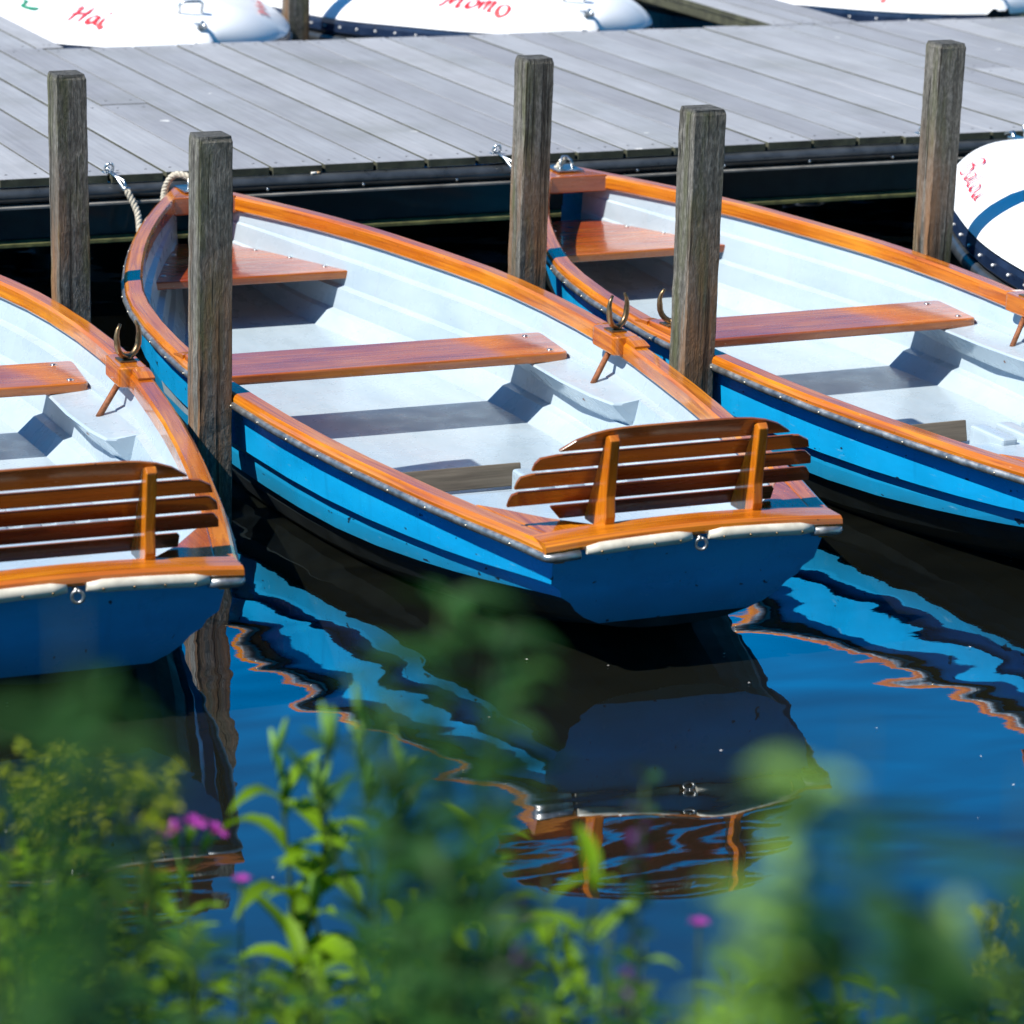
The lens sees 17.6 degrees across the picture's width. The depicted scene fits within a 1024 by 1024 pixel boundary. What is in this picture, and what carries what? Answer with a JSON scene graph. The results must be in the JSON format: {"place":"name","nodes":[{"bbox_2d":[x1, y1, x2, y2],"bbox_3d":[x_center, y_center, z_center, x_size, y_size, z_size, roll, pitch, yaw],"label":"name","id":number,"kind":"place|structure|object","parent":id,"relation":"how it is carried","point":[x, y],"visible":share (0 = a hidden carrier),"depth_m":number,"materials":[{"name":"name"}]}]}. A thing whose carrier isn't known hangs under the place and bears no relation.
{"place":"outdoors","nodes":[
{"label":"outdoors","id":0,"kind":"place"},
{"bbox_2d":[0,43,1023,1023],"bbox_3d":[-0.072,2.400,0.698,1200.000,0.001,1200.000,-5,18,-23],"label":"water","id":1,"kind":"structure","parent":0,"point":[879,628],"depth_m":7.39,"materials":[{"name":"blue liquid"}]},
{"bbox_2d":[47,70,90,322],"bbox_3d":[-1.309,-0.022,9.906,0.124,2.600,0.095,-5,18,-23],"label":"mooring post","id":2,"kind":"object","parent":1,"relation":"in","point":[68,187],"visible":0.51,"depth_m":9.60,"materials":[{"name":"brown wood"}]},
{"bbox_2d":[0,275,245,684],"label":"rowing boat","id":3,"kind":"object","parent":1,"relation":"on","point":[115,526],"visible":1,"depth_m":7.31,"materials":[{"name":"white wood"}]},
{"bbox_2d":[0,0,291,48],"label":"covered boat","id":4,"kind":"object","parent":1,"relation":"on","point":[111,23],"visible":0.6,"depth_m":14.12,"materials":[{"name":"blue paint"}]},
{"bbox_2d":[188,131,232,524],"bbox_3d":[-0.812,0.275,8.862,0.095,2.600,0.095,-5,18,-23],"label":"mooring post","id":5,"kind":"object","parent":1,"relation":"in","point":[210,242],"visible":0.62,"depth_m":8.59,"materials":[{"name":"brown wood"}]},
{"bbox_2d":[282,0,309,40],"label":"mooring post","id":6,"kind":"object","parent":1,"relation":"in","point":[295,14],"visible":0.15,"depth_m":15.29,"materials":[{"name":"brown wood"}]},
{"bbox_2d":[262,0,653,39],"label":"covered boat","id":7,"kind":"object","parent":1,"relation":"on","point":[339,19],"visible":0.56,"depth_m":14.92,"materials":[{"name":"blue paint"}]},
{"bbox_2d":[121,178,842,626],"bbox_3d":[-0.326,-0.353,9.339,1.341,0.717,3.852,-5,18,-23],"label":"rowing boat","id":8,"kind":"object","parent":1,"relation":"on","point":[375,376],"visible":0.91,"depth_m":9.09,"materials":[{"name":"blue paint"}]},
{"bbox_2d":[124,171,188,231],"bbox_3d":[-1.165,-0.986,10.903,0.238,0.279,0.100,2,16,0],"label":"mooring rope","id":9,"kind":"object","parent":8,"relation":"hanging from","point":[170,178],"visible":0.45,"depth_m":10.91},
{"bbox_2d":[0,17,1023,248],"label":"jetty","id":10,"kind":"object","parent":1,"relation":"in","point":[348,116],"visible":0.83,"depth_m":12.39,"materials":[{"name":"grey wood"}]},
{"bbox_2d":[0,16,63,49],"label":"finger pier","id":11,"kind":"structure","parent":10,"relation":"attached to","point":[13,35],"depth_m":13.84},
{"bbox_2d":[101,162,129,191],"bbox_3d":[-1.316,-1.113,10.953,0.043,0.086,0.141,-10,20,-36],"label":"mooring shackle","id":12,"kind":"object","parent":10,"relation":"attached to","point":[107,170],"visible":1,"depth_m":10.94,"materials":[{"name":"metal"}]},
{"bbox_2d":[488,144,510,169],"bbox_3d":[-0.031,-1.236,11.505,0.043,0.086,0.141,-10,20,-36],"label":"mooring shackle","id":13,"kind":"object","parent":10,"relation":"attached to","point":[504,157],"visible":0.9,"depth_m":11.51,"materials":[{"name":"metal"}]},
{"bbox_2d":[641,0,855,26],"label":"finger pier","id":14,"kind":"structure","parent":10,"relation":"attached to","point":[740,13],"depth_m":15.44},
{"bbox_2d":[508,54,553,289],"bbox_3d":[0.025,-0.143,10.460,0.108,2.600,0.095,-5,18,-23],"label":"mooring post","id":15,"kind":"object","parent":1,"relation":"in","point":[531,146],"visible":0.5,"depth_m":10.16,"materials":[{"name":"brown wood"}]},
{"bbox_2d":[634,0,641,6],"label":"mooring post","id":16,"kind":"object","parent":1,"relation":"in","point":[639,2],"depth_m":16.59,"materials":[{"name":"brown wood"}]},
{"bbox_2d":[669,104,725,396],"bbox_3d":[0.488,0.137,9.435,0.098,2.600,0.099,-5,18,-23],"label":"mooring post","id":17,"kind":"object","parent":1,"relation":"in","point":[700,163],"visible":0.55,"depth_m":9.14,"materials":[{"name":"brown wood"}]},
{"bbox_2d":[546,155,1023,559],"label":"rowing boat","id":18,"kind":"object","parent":1,"relation":"on","point":[885,379],"visible":0.7,"depth_m":10.15,"materials":[{"name":"white wood"}]},
{"bbox_2d":[554,157,566,167],"bbox_3d":[0.095,-1.176,11.457,0.187,0.126,0.034,4,16,8],"label":"mooring rope","id":19,"kind":"object","parent":18,"relation":"attached to","point":[564,159],"visible":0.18,"depth_m":11.43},
{"bbox_2d":[642,0,1023,28],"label":"covered boat","id":20,"kind":"object","parent":1,"relation":"on","point":[852,10],"visible":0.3,"depth_m":15.60,"materials":[{"name":"white paint"}]},
{"bbox_2d":[913,40,965,262],"bbox_3d":[1.336,-0.246,10.856,0.109,2.600,0.095,-5,18,-23],"label":"mooring post","id":21,"kind":"object","parent":1,"relation":"in","point":[939,135],"visible":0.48,"depth_m":10.56,"materials":[{"name":"brown wood"}]},
{"bbox_2d":[951,124,1023,289],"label":"covered boat","id":22,"kind":"object","parent":1,"relation":"on","point":[988,232],"visible":0.83,"depth_m":10.86,"materials":[{"name":"blue paint"}]},
{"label":"bank","id":23,"kind":"structure","parent":0,"visible":0},
{"bbox_2d":[0,847,57,937],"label":"leafy plant","id":24,"kind":"object","parent":23,"relation":"on","point":[30,916],"visible":0.2,"depth_m":3.90,"materials":[{"name":"green plant"}]},
{"bbox_2d":[0,770,66,933],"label":"umbel plant","id":25,"kind":"object","parent":23,"relation":"on","point":[16,853],"visible":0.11,"depth_m":3.99,"materials":[{"name":"green plant"}]},
{"bbox_2d":[0,737,85,976],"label":"umbel plant","id":26,"kind":"object","parent":23,"relation":"on","point":[22,845],"visible":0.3,"depth_m":3.90,"materials":[{"name":"green plant"}]},
{"bbox_2d":[10,793,112,990],"bbox_3d":[-0.490,0.766,3.698,0.139,0.953,0.170,-5,18,-23],"label":"umbel plant","id":27,"kind":"object","parent":23,"relation":"on","point":[85,835],"visible":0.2,"depth_m":3.61,"materials":[{"name":"green plant"}]},
{"bbox_2d":[32,742,133,1014],"bbox_3d":[-0.485,0.747,3.788,0.158,0.984,0.172,15,21,38],"label":"umbel plant","id":28,"kind":"object","parent":23,"relation":"on","point":[102,830],"visible":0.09,"depth_m":3.70,"materials":[{"name":"green plant"}]},
{"bbox_2d":[0,597,205,1023],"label":"elder shoot","id":29,"kind":"object","parent":23,"relation":"on","point":[51,937],"visible":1,"depth_m":1.06,"materials":[{"name":"green plant"}]},
{"bbox_2d":[41,668,193,1022],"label":"willowherb","id":30,"kind":"object","parent":23,"relation":"on","point":[119,890],"visible":0.56,"depth_m":1.52,"materials":[{"name":"green plant"}]},
{"bbox_2d":[97,926,156,1023],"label":"leafy plant","id":31,"kind":"object","parent":23,"relation":"on","point":[124,930],"visible":0.08,"depth_m":3.81,"materials":[{"name":"green plant"}]},
{"bbox_2d":[104,758,190,1023],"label":"umbel plant","id":32,"kind":"object","parent":23,"relation":"on","point":[151,886],"visible":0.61,"depth_m":3.20,"materials":[{"name":"green plant"}]},
{"bbox_2d":[162,902,225,1022],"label":"leafy plant","id":33,"kind":"object","parent":23,"relation":"on","point":[176,918],"visible":0.27,"depth_m":4.10,"materials":[{"name":"green plant"}]},
{"bbox_2d":[161,813,228,1010],"bbox_3d":[-0.412,0.801,4.396,0.159,0.832,0.123,11,18,28],"label":"campion","id":34,"kind":"object","parent":23,"relation":"on","point":[193,821],"visible":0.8,"depth_m":4.31,"materials":[{"name":"purple plant"}]},
{"bbox_2d":[215,873,264,1023],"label":"campion","id":35,"kind":"object","parent":23,"relation":"on","point":[241,878],"visible":0.86,"depth_m":4.12,"materials":[{"name":"green plant"}]},
{"bbox_2d":[221,718,366,1023],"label":"willowherb","id":36,"kind":"object","parent":23,"relation":"on","point":[303,905],"visible":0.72,"depth_m":4.29,"materials":[{"name":"green plant"}]},
{"bbox_2d":[255,912,364,1023],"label":"leafy plant","id":37,"kind":"object","parent":23,"relation":"on","point":[296,939],"visible":0.57,"depth_m":4.01,"materials":[{"name":"green plant"}]},
{"bbox_2d":[279,686,431,1023],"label":"willowherb","id":38,"kind":"object","parent":23,"relation":"on","point":[328,742],"visible":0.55,"depth_m":3.63,"materials":[{"name":"green plant"}]},
{"bbox_2d":[322,954,389,1004],"bbox_3d":[-0.149,0.874,3.963,0.150,0.723,0.137,9,18,25],"label":"leafy plant","id":39,"kind":"object","parent":23,"relation":"on","point":[340,958],"visible":0.14,"depth_m":3.88,"materials":[{"name":"green plant"}]},
{"bbox_2d":[326,638,453,1023],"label":"willowherb","id":40,"kind":"object","parent":23,"relation":"on","point":[414,847],"visible":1,"depth_m":1.77,"materials":[{"name":"green plant"}]},
{"bbox_2d":[333,583,566,1023],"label":"willowherb","id":41,"kind":"object","parent":23,"relation":"on","point":[456,876],"visible":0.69,"depth_m":1.97,"materials":[{"name":"green plant"}]},
{"bbox_2d":[460,931,468,943],"bbox_3d":[-0.057,0.864,3.894,0.124,0.749,0.140,15,21,37],"label":"leafy plant","id":42,"kind":"object","parent":23,"relation":"on","point":[464,940],"visible":0.01,"depth_m":3.83,"materials":[{"name":"green plant"}]},
{"bbox_2d":[460,861,501,976],"bbox_3d":[-0.043,0.829,4.066,0.173,0.824,0.143,8,17,19],"label":"leafy plant","id":43,"kind":"object","parent":23,"relation":"on","point":[470,881],"visible":0.02,"depth_m":4.00,"materials":[{"name":"green plant"}]},
{"bbox_2d":[390,620,576,1023],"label":"willowherb","id":44,"kind":"object","parent":23,"relation":"on","point":[478,858],"visible":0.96,"depth_m":1.88,"materials":[{"name":"green plant"}]},
{"bbox_2d":[461,806,525,1007],"bbox_3d":[-0.034,0.796,4.096,0.154,0.886,0.150,1,16,-4],"label":"leafy plant","id":45,"kind":"object","parent":23,"relation":"on","point":[504,856],"visible":0.09,"depth_m":4.03,"materials":[{"name":"green plant"}]},
{"bbox_2d":[0,830,1008,1023],"bbox_3d":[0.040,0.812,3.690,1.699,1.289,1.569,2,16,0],"label":"undergrowth","id":46,"kind":"object","parent":23,"relation":"on","point":[317,974],"visible":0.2,"depth_m":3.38,"materials":[{"name":"green plant"}]},
{"bbox_2d":[502,905,545,1023],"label":"purple loosestrife","id":47,"kind":"object","parent":23,"relation":"on","point":[515,996],"visible":0.48,"depth_m":2.71,"materials":[{"name":"green plant"}]},
{"bbox_2d":[512,983,575,1020],"bbox_3d":[0.029,0.886,3.758,0.154,0.734,0.156,4,16,7],"label":"leafy plant","id":48,"kind":"object","parent":23,"relation":"on","point":[529,987],"visible":0.29,"depth_m":3.69,"materials":[{"name":"green plant"}]},
{"bbox_2d":[499,875,593,1023],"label":"leafy plant","id":49,"kind":"object","parent":23,"relation":"on","point":[543,932],"visible":0.66,"depth_m":3.42,"materials":[{"name":"green plant"}]},
{"bbox_2d":[543,823,655,1023],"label":"leafy plant","id":50,"kind":"object","parent":23,"relation":"on","point":[590,853],"visible":0.88,"depth_m":3.32,"materials":[{"name":"green plant"}]},
{"bbox_2d":[611,766,664,1023],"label":"purple loosestrife","id":51,"kind":"object","parent":23,"relation":"on","point":[623,1005],"visible":0.98,"depth_m":2.92,"materials":[{"name":"green plant"}]},
{"bbox_2d":[689,917,709,1021],"bbox_3d":[0.171,0.859,3.642,0.125,0.820,0.141,-5,18,-23],"label":"campion","id":52,"kind":"object","parent":23,"relation":"on","point":[699,921],"visible":0.97,"depth_m":3.60,"materials":[{"name":"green plant"}]},
{"bbox_2d":[689,981,734,995],"bbox_3d":[0.236,0.884,3.765,0.128,0.746,0.135,11,19,29],"label":"leafy plant","id":53,"kind":"object","parent":23,"relation":"on","point":[713,986],"visible":0.31,"depth_m":3.69,"materials":[{"name":"green plant"}]},
{"bbox_2d":[663,718,1022,1023],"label":"willow shoot","id":54,"kind":"object","parent":23,"relation":"on","point":[938,941],"visible":0.88,"depth_m":1.21,"materials":[{"name":"green plant"}]},
{"bbox_2d":[677,756,1015,1023],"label":"meadow plant","id":55,"kind":"object","parent":23,"relation":"on","point":[782,929],"visible":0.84,"depth_m":1.22,"materials":[{"name":"green plant"}]},
{"bbox_2d":[858,848,1023,1023],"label":"bramble","id":56,"kind":"object","parent":23,"relation":"on","point":[954,990],"visible":1,"depth_m":1.18,"materials":[{"name":"green plant"}]},
{"bbox_2d":[969,901,1021,1023],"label":"goldenrod","id":57,"kind":"object","parent":23,"relation":"on","point":[990,953],"visible":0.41,"depth_m":3.70,"materials":[{"name":"green plant"}]}
]}

